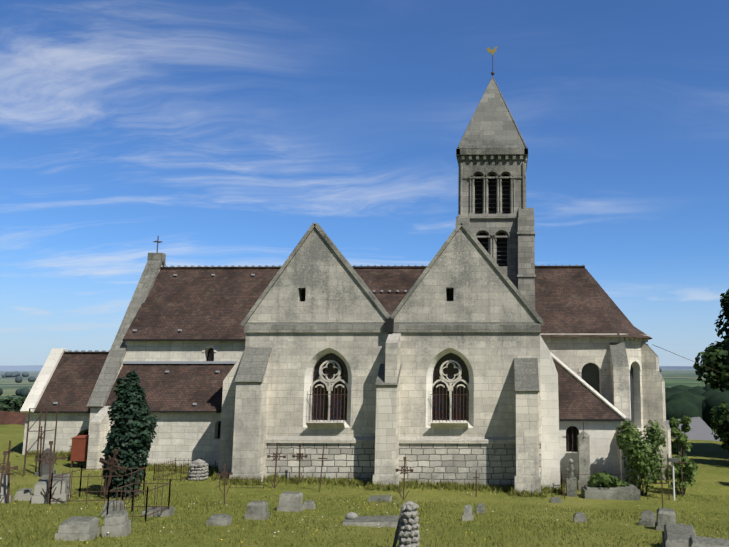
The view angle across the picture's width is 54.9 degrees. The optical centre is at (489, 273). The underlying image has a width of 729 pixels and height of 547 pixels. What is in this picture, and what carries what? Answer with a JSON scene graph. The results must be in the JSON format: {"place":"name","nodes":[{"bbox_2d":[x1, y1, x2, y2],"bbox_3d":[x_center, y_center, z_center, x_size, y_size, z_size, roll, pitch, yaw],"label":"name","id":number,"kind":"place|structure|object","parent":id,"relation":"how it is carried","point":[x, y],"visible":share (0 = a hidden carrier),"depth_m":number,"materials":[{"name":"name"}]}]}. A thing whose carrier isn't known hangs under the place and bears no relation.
{"place":"outdoors","nodes":[
{"label":"outdoors","id":0,"kind":"place"},
{"bbox_2d":[0,365,693,370],"bbox_3d":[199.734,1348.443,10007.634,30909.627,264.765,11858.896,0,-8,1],"label":"hills","id":1,"kind":"structure","parent":0,"point":[24,368],"depth_m":13220.73,"materials":[{"name":"green plant"}]},
{"bbox_2d":[0,411,719,440],"bbox_3d":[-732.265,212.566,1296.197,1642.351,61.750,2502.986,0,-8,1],"label":"houses","id":2,"kind":"structure","parent":0,"point":[700,429],"depth_m":85.22,"materials":[{"name":"stone"}]},
{"bbox_2d":[0,369,728,546],"bbox_3d":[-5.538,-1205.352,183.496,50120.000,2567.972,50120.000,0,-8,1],"label":"ground","id":3,"kind":"structure","parent":0,"point":[710,458],"depth_m":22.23,"materials":[{"name":"green plant"}]},
{"bbox_2d":[0,395,26,411],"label":"tree","id":4,"kind":"object","parent":3,"relation":"on","point":[10,404],"visible":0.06,"depth_m":80.24,"materials":[{"name":"green plant"}]},
{"bbox_2d":[0,388,29,396],"bbox_3d":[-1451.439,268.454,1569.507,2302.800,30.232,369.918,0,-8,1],"label":"trees","id":5,"kind":"object","parent":3,"relation":"on","point":[21,392],"visible":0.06,"depth_m":1501.38,"materials":[{"name":"green plant"}]},
{"bbox_2d":[15,376,35,382],"bbox_3d":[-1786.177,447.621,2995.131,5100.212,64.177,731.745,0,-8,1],"label":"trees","id":6,"kind":"object","parent":3,"relation":"on","point":[18,379],"depth_m":2911.52,"materials":[{"name":"green plant"}]},
{"bbox_2d":[20,348,109,454],"bbox_3d":[-20.443,7.422,35.319,4.870,7.066,4.241,0,-8,1],"label":"annex","id":7,"kind":"object","parent":3,"relation":"on","point":[65,382],"visible":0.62,"depth_m":33.97,"materials":[{"name":"stone"}]},
{"bbox_2d":[101,430,111,487],"bbox_3d":[-13.740,6.776,24.876,0.644,2.392,0.676,5,-9,-33],"label":"yew tree","id":8,"kind":"object","parent":3,"relation":"on","point":[104,472],"visible":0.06,"depth_m":24.61,"materials":[{"name":"green plant"}]},
{"bbox_2d":[86,236,165,469],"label":"gable","id":9,"kind":"structure","parent":3,"relation":"on","point":[99,424],"depth_m":31.95,"materials":[{"name":"stone"}]},
{"bbox_2d":[101,371,158,497],"bbox_3d":[-12.208,5.533,23.212,1.694,4.403,1.636,0,-8,1],"label":"yew tree","id":10,"kind":"object","parent":3,"relation":"on","point":[132,427],"visible":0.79,"depth_m":22.85,"materials":[{"name":"green plant"}]},
{"bbox_2d":[105,265,426,467],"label":"nave","id":11,"kind":"structure","parent":3,"relation":"on","point":[204,310],"depth_m":32.78,"materials":[{"name":"tile"}]},
{"bbox_2d":[133,274,254,404],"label":"roof vents","id":12,"kind":"object","parent":11,"relation":"on","point":[181,329],"visible":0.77,"depth_m":32.92,"materials":[{"name":"metal"}]},
{"bbox_2d":[15,449,638,497],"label":"weeds","id":13,"kind":"object","parent":3,"relation":"on","point":[371,486],"visible":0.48,"depth_m":28.20,"materials":[{"name":"green plant"}]},
{"bbox_2d":[2,368,661,377],"bbox_3d":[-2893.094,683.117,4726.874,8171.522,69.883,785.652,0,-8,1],"label":"woods","id":14,"kind":"object","parent":3,"relation":"on","point":[14,374],"visible":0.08,"depth_m":4710.70,"materials":[{"name":"green plant"}]},
{"bbox_2d":[0,489,717,542],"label":"flowers","id":15,"kind":"object","parent":3,"relation":"on","point":[347,501],"visible":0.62,"depth_m":19.61,"materials":[{"name":"yellow plant"}]},
{"bbox_2d":[0,407,728,546],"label":"graves","id":16,"kind":"object","parent":3,"relation":"on","point":[51,486],"visible":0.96,"depth_m":20.56,"materials":[{"name":"stone"}]},
{"bbox_2d":[244,226,541,488],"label":"transept chapels","id":17,"kind":"structure","parent":3,"relation":"on","point":[467,325],"depth_m":29.36,"materials":[{"name":"stone"}]},
{"bbox_2d":[218,333,559,494],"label":"buttresses","id":18,"kind":"structure","parent":17,"relation":"attached to","point":[244,419],"depth_m":28.26,"materials":[{"name":"beige stone"}]},
{"bbox_2d":[456,55,535,309],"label":"tower","id":19,"kind":"structure","parent":3,"relation":"on","point":[495,215],"depth_m":34.90,"materials":[{"name":"stone"}]},
{"bbox_2d":[487,47,497,54],"bbox_3d":[0.139,-12.260,37.604,0.608,0.513,0.040,0,-8,1],"label":"weathercock","id":20,"kind":"object","parent":19,"relation":"attached to","point":[489,50],"visible":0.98,"depth_m":37.59,"materials":[{"name":"gold metal"}]},
{"bbox_2d":[550,352,636,486],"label":"sacristy","id":21,"kind":"structure","parent":3,"relation":"on","point":[580,399],"depth_m":30.32,"materials":[{"name":"stone"}]},
{"bbox_2d":[535,264,671,480],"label":"apse","id":22,"kind":"structure","parent":3,"relation":"on","point":[592,336],"depth_m":33.20,"materials":[{"name":"stone"}]},
{"bbox_2d":[652,344,727,375],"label":"cable","id":23,"kind":"object","parent":22,"relation":"attached to","point":[691,360],"visible":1,"depth_m":35.23,"materials":[{"name":"black metal"}]},
{"bbox_2d":[587,471,628,487],"bbox_3d":[4.630,8.600,27.770,1.660,1.140,1.756,7,-10,-41],"label":"shrub","id":24,"kind":"object","parent":3,"relation":"on","point":[604,479],"visible":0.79,"depth_m":27.23,"materials":[{"name":"green plant"}]},
{"bbox_2d":[614,420,666,495],"bbox_3d":[6.381,7.745,28.566,2.191,3.152,2.251,0,-8,1],"label":"bush","id":25,"kind":"object","parent":3,"relation":"on","point":[640,459],"visible":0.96,"depth_m":28.27,"materials":[{"name":"green plant"}]},
{"bbox_2d":[663,456,697,494],"bbox_3d":[8.116,8.624,29.092,1.529,1.675,1.515,-3,-8,18],"label":"shrub","id":26,"kind":"object","parent":3,"relation":"on","point":[689,467],"visible":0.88,"depth_m":28.75,"materials":[{"name":"green plant"}]},
{"bbox_2d":[669,415,691,458],"bbox_3d":[9.487,9.204,33.797,1.285,4.329,1.336,0,-8,1],"label":"shrub","id":27,"kind":"object","parent":3,"relation":"on","point":[681,440],"visible":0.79,"depth_m":33.98,"materials":[{"name":"green plant"}]},
{"bbox_2d":[665,384,728,426],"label":"hill woods","id":28,"kind":"object","parent":3,"relation":"on","point":[695,401],"depth_m":422.94,"materials":[{"name":"green plant"}]},
{"bbox_2d":[693,289,728,391],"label":"tree","id":29,"kind":"object","parent":3,"relation":"on","point":[715,357],"visible":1,"depth_m":42.04,"materials":[{"name":"green plant"}]},
{"bbox_2d":[710,401,728,451],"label":"tree","id":30,"kind":"object","parent":3,"relation":"on","point":[720,421],"visible":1,"depth_m":38.85,"materials":[{"name":"green plant"}]},
{"bbox_2d":[0,0,728,365],"label":"sky","id":31,"kind":"structure","parent":0,"point":[220,131],"materials":[{"name":"blue"}]},
{"bbox_2d":[241,222,544,332],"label":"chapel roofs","id":32,"kind":"structure","parent":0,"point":[384,302],"depth_m":29.82,"materials":[{"name":"grey stone"}]}
]}

